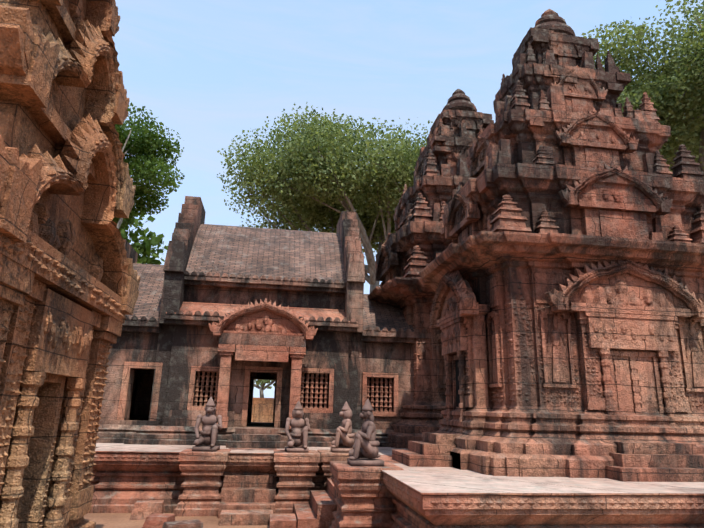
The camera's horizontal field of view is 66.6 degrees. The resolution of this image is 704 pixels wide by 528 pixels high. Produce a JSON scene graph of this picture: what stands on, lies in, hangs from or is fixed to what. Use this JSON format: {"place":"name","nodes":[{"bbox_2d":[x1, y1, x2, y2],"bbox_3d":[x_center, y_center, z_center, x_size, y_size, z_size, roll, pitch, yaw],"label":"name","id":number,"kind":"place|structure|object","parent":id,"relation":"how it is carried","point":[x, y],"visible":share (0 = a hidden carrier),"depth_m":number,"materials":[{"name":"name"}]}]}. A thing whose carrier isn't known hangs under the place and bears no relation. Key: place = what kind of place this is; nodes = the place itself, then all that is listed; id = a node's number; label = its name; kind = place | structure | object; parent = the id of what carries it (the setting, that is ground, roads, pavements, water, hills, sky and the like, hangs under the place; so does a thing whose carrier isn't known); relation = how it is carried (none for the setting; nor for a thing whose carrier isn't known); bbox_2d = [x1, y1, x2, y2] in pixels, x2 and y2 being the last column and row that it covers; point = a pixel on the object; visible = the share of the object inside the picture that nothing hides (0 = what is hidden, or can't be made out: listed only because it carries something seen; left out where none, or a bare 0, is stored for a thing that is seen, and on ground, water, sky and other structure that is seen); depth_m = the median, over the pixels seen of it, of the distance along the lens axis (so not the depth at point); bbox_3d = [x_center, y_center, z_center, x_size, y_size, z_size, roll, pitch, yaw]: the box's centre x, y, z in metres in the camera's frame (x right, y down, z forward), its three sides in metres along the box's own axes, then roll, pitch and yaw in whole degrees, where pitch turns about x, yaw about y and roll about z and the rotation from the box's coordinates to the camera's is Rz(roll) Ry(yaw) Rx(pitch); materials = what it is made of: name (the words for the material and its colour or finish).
{"place":"outdoors","nodes":[
{"label":"outdoors","id":0,"kind":"place"},
{"bbox_2d":[129,500,202,527],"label":"stone block","id":1,"kind":"structure","parent":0,"point":[150,513],"depth_m":7.33,"materials":[{"name":"stone"}]},
{"bbox_2d":[83,513,268,527],"bbox_3d":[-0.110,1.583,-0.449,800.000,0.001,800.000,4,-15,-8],"label":"ground","id":2,"kind":"structure","parent":0,"point":[111,520],"depth_m":7.72,"materials":[{"name":"beige stone"}]},
{"bbox_2d":[0,0,139,527],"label":"library","id":3,"kind":"structure","parent":2,"relation":"on","point":[69,283],"depth_m":4.58,"materials":[{"name":"stone"}]},
{"bbox_2d":[120,209,167,264],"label":"tree","id":4,"kind":"object","parent":2,"relation":"on","point":[144,249],"visible":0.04,"depth_m":43.33,"materials":[{"name":"green plant"}]},
{"bbox_2d":[112,102,184,229],"bbox_3d":[-11.410,0.160,22.953,6.884,14.972,6.255,10,-17,-29],"label":"tree","id":5,"kind":"object","parent":2,"relation":"on","point":[146,149],"visible":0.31,"depth_m":24.56,"materials":[{"name":"green plant"}]},
{"bbox_2d":[251,398,273,421],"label":"enclosure wall","id":6,"kind":"structure","parent":2,"relation":"on","point":[262,409],"depth_m":17.98,"materials":[{"name":"stone"}]},
{"bbox_2d":[254,379,274,397],"bbox_3d":[-4.132,5.339,26.246,6.348,7.025,6.118,4,-15,-8],"label":"tree","id":7,"kind":"object","parent":2,"relation":"on","point":[262,383],"visible":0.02,"depth_m":25.61,"materials":[{"name":"green plant"}]},
{"bbox_2d":[174,448,415,527],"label":"platform stairs","id":8,"kind":"structure","parent":2,"relation":"on","point":[348,496],"depth_m":8.21,"materials":[{"name":"brown stone"}]},
{"bbox_2d":[330,401,354,452],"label":"guardian statue","id":9,"kind":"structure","parent":8,"relation":"on","point":[345,442],"depth_m":9.07,"materials":[{"name":"stone"}]},
{"bbox_2d":[347,399,383,465],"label":"guardian statue","id":10,"kind":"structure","parent":8,"relation":"on","point":[366,453],"depth_m":7.06,"materials":[{"name":"stone"}]},
{"bbox_2d":[216,102,432,292],"bbox_3d":[-0.560,0.480,39.329,19.200,23.370,17.798,4,-15,-8],"label":"tree","id":11,"kind":"object","parent":2,"relation":"on","point":[329,181],"visible":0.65,"depth_m":37.14,"materials":[{"name":"green plant"}]},
{"bbox_2d":[89,447,703,527],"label":"platform plinth","id":12,"kind":"structure","parent":2,"relation":"on","point":[123,481],"depth_m":5.35,"materials":[{"name":"brown stone"}]},
{"bbox_2d":[192,397,221,451],"bbox_3d":[-2.358,2.622,8.831,0.451,0.851,0.495,4,-15,-8],"label":"guardian statue","id":13,"kind":"object","parent":12,"relation":"on","point":[205,441],"visible":1,"depth_m":8.76,"materials":[{"name":"stone"}]},
{"bbox_2d":[285,401,309,452],"bbox_3d":[-0.912,2.728,9.038,0.434,0.823,0.454,4,-15,-8],"label":"guardian statue","id":14,"kind":"object","parent":12,"relation":"on","point":[297,436],"visible":1,"depth_m":8.96,"materials":[{"name":"stone"}]},
{"bbox_2d":[95,443,703,492],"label":"platform paving","id":15,"kind":"structure","parent":12,"relation":"on","point":[437,480],"depth_m":5.95,"materials":[{"name":"stone"}]},
{"bbox_2d":[96,196,431,448],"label":"temple hall","id":16,"kind":"structure","parent":15,"relation":"on","point":[223,316],"depth_m":11.33,"materials":[{"name":"stone"}]},
{"bbox_2d":[367,89,493,448],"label":"temple tower","id":17,"kind":"structure","parent":15,"relation":"on","point":[415,244],"depth_m":12.49,"materials":[{"name":"stone"}]},
{"bbox_2d":[392,9,703,481],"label":"temple tower","id":18,"kind":"structure","parent":15,"relation":"on","point":[562,275],"depth_m":7.53,"materials":[{"name":"stone"}]},
{"bbox_2d":[581,0,703,179],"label":"tree","id":19,"kind":"object","parent":2,"relation":"on","point":[673,91],"visible":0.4,"depth_m":34.64,"materials":[{"name":"green plant"}]},
{"bbox_2d":[112,0,703,397],"label":"sky","id":20,"kind":"structure","parent":0,"point":[210,71],"materials":[{"name":"blue"}]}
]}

